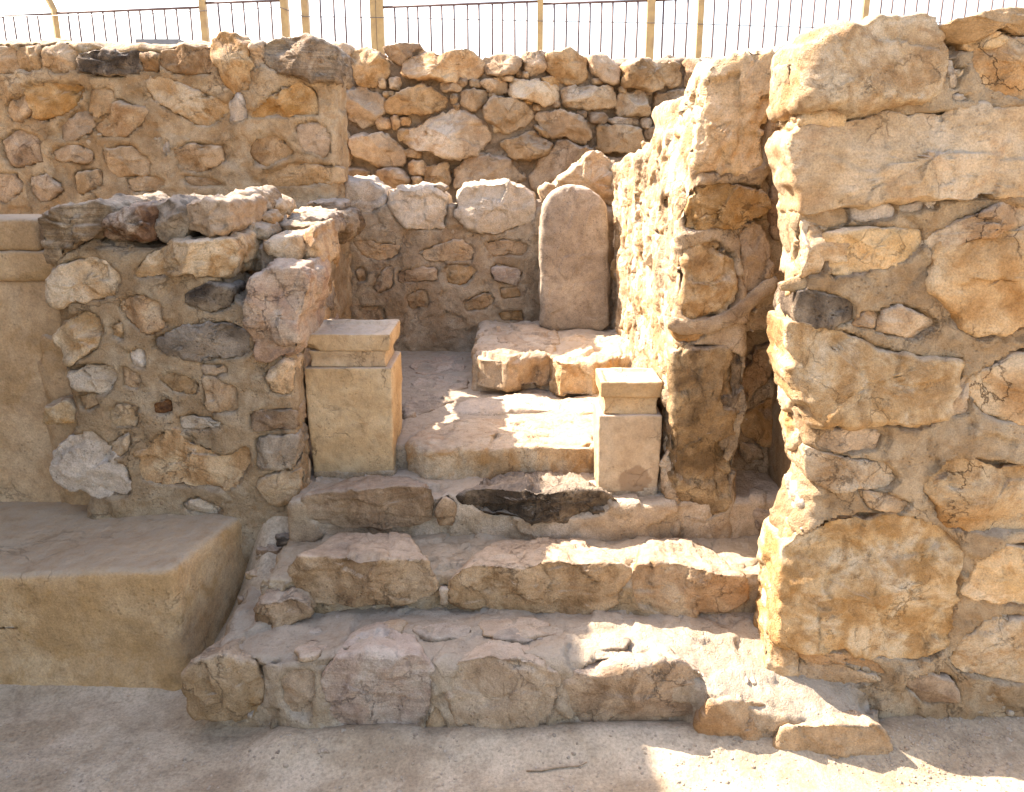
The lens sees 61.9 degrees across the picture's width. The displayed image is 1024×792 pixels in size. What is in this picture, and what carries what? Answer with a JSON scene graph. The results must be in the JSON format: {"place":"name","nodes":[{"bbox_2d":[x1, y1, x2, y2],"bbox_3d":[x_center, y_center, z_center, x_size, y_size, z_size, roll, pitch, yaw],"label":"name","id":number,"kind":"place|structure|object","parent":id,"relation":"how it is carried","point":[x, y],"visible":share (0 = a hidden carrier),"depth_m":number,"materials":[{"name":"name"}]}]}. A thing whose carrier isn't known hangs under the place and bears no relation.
{"place":"outdoors","nodes":[
{"label":"outdoors","id":0,"kind":"place"},
{"bbox_2d":[0,438,1023,791],"bbox_3d":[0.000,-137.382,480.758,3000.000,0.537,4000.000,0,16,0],"label":"ground","id":1,"kind":"structure","parent":0,"point":[122,722],"depth_m":2.29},
{"bbox_2d":[0,214,89,504],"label":"plastered wall","id":2,"kind":"structure","parent":1,"relation":"on","point":[34,379],"depth_m":2.88,"materials":[{"name":"paint"}]},
{"bbox_2d":[0,501,247,690],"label":"plastered bench","id":3,"kind":"object","parent":1,"relation":"on","point":[146,601],"visible":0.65,"depth_m":2.59,"materials":[{"name":"paint"}]},
{"bbox_2d":[0,31,353,318],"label":"mortared back wall","id":4,"kind":"structure","parent":1,"relation":"on","point":[224,113],"depth_m":3.99,"materials":[{"name":"beige stone"}]},
{"bbox_2d":[38,184,365,562],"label":"rubble wall","id":5,"kind":"structure","parent":1,"relation":"on","point":[191,323],"depth_m":2.77,"materials":[{"name":"stone"}]},
{"bbox_2d":[237,595,243,604],"bbox_3d":[-0.863,0.658,2.756,0.050,0.034,0.038,0,16,0],"label":"embedded stone","id":6,"kind":"object","parent":1,"relation":"on","point":[240,599],"visible":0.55,"depth_m":2.74,"materials":[{"name":"beige stone"}]},
{"bbox_2d":[245,567,261,579],"bbox_3d":[-0.840,0.579,2.792,0.066,0.040,0.054,0,16,0],"label":"embedded stone","id":7,"kind":"object","parent":1,"relation":"on","point":[250,574],"visible":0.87,"depth_m":2.78,"materials":[{"name":"beige stone"}]},
{"bbox_2d":[256,544,281,555],"bbox_3d":[-0.810,0.509,2.853,0.089,0.041,0.071,0,16,0],"label":"embedded stone","id":8,"kind":"object","parent":1,"relation":"on","point":[262,550],"visible":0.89,"depth_m":2.83,"materials":[{"name":"beige stone"}]},
{"bbox_2d":[275,532,289,546],"bbox_3d":[-0.768,0.476,2.867,0.060,0.044,0.061,0,16,0],"label":"embedded stone","id":9,"kind":"object","parent":1,"relation":"on","point":[282,539],"visible":0.77,"depth_m":2.85,"materials":[{"name":"stone"}]},
{"bbox_2d":[307,351,598,479],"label":"stone platform","id":10,"kind":"structure","parent":1,"relation":"on","point":[455,426],"depth_m":3.19,"materials":[{"name":"beige stone"}]},
{"bbox_2d":[344,175,614,351],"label":"niche back wall","id":11,"kind":"structure","parent":10,"relation":"on","point":[433,267],"depth_m":4.32,"materials":[{"name":"beige stone"}]},
{"bbox_2d":[552,150,614,205],"bbox_3d":[0.369,-1.111,4.372,0.337,0.286,0.295,0,16,0],"label":"boulder","id":12,"kind":"object","parent":11,"relation":"on","point":[590,170],"visible":0.59,"depth_m":4.25,"materials":[{"name":"beige stone"}]},
{"bbox_2d":[471,320,631,395],"bbox_3d":[0.205,-0.176,4.059,0.784,0.287,1.049,0,16,0],"label":"stone pedestal","id":13,"kind":"object","parent":10,"relation":"on","point":[513,357],"visible":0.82,"depth_m":3.67,"materials":[{"name":"beige stone"}]},
{"bbox_2d":[538,184,609,330],"bbox_3d":[0.305,-0.664,4.139,0.353,0.706,0.154,0,16,0],"label":"standing stone","id":14,"kind":"object","parent":13,"relation":"on","point":[574,280],"visible":0.98,"depth_m":4.08,"materials":[{"name":"beige stone"}]},
{"bbox_2d":[331,41,713,202],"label":"rubble back wall","id":15,"kind":"structure","parent":1,"relation":"on","point":[454,120],"depth_m":4.92,"materials":[{"name":"brown stone"}]},
{"bbox_2d":[181,465,892,758],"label":"stone staircase","id":16,"kind":"structure","parent":1,"relation":"on","point":[517,599],"depth_m":2.53,"materials":[{"name":"beige stone"}]},
{"bbox_2d":[253,586,316,627],"bbox_3d":[-0.679,0.632,2.548,0.182,0.102,0.111,0,16,0],"label":"loose stone","id":17,"kind":"object","parent":16,"relation":"on","point":[278,607],"visible":0.98,"depth_m":2.52,"materials":[{"name":"beige stone"}]},
{"bbox_2d":[305,319,402,478],"bbox_3d":[-0.557,0.018,3.050,0.306,0.550,0.255,0,16,0],"label":"incense altar","id":18,"kind":"object","parent":16,"relation":"on","point":[353,377],"visible":0.97,"depth_m":2.94,"materials":[{"name":"stone"}]},
{"bbox_2d":[593,367,662,496],"bbox_3d":[0.388,0.128,2.910,0.214,0.420,0.206,0,16,0],"label":"incense altar","id":19,"kind":"object","parent":16,"relation":"on","point":[627,424],"visible":0.98,"depth_m":2.82,"materials":[{"name":"stone"}]},
{"bbox_2d":[526,762,586,771],"bbox_3d":[0.119,0.980,2.249,0.163,0.014,0.010,-2,16,-8],"label":"twig","id":20,"kind":"object","parent":1,"relation":"on","point":[544,769],"visible":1,"depth_m":2.25,"materials":[{"name":"brown wood"}]},
{"bbox_2d":[609,43,784,538],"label":"niche side wall","id":21,"kind":"structure","parent":1,"relation":"on","point":[697,275],"depth_m":2.68,"materials":[{"name":"beige stone"}]},
{"bbox_2d":[753,6,1023,719],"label":"massive side wall","id":22,"kind":"structure","parent":1,"relation":"on","point":[890,554],"depth_m":2.18,"materials":[{"name":"beige stone"}]},
{"bbox_2d":[0,0,1023,59],"label":"sky","id":23,"kind":"structure","parent":0,"point":[7,7],"materials":[{"name":"white"}]},
{"bbox_2d":[1,716,1023,791],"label":"gravel","id":24,"kind":"structure","parent":0,"point":[906,748],"depth_m":2.28,"materials":[{"name":"beige gravel"}]},
{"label":"terrace","id":25,"kind":"structure","parent":0,"visible":0},
{"bbox_2d":[135,39,185,44],"bbox_3d":[-2.667,-2.383,6.598,0.322,0.679,0.200,0,16,0],"label":"metal sheet","id":26,"kind":"object","parent":25,"relation":"on","point":[162,41],"visible":0.12,"depth_m":6.41,"materials":[{"name":"white metal"}]},
{"bbox_2d":[0,0,1017,59],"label":"metal railing","id":27,"kind":"object","parent":25,"relation":"on","point":[377,8],"visible":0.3,"depth_m":7.37,"materials":[{"name":"beige metal"}]}
]}

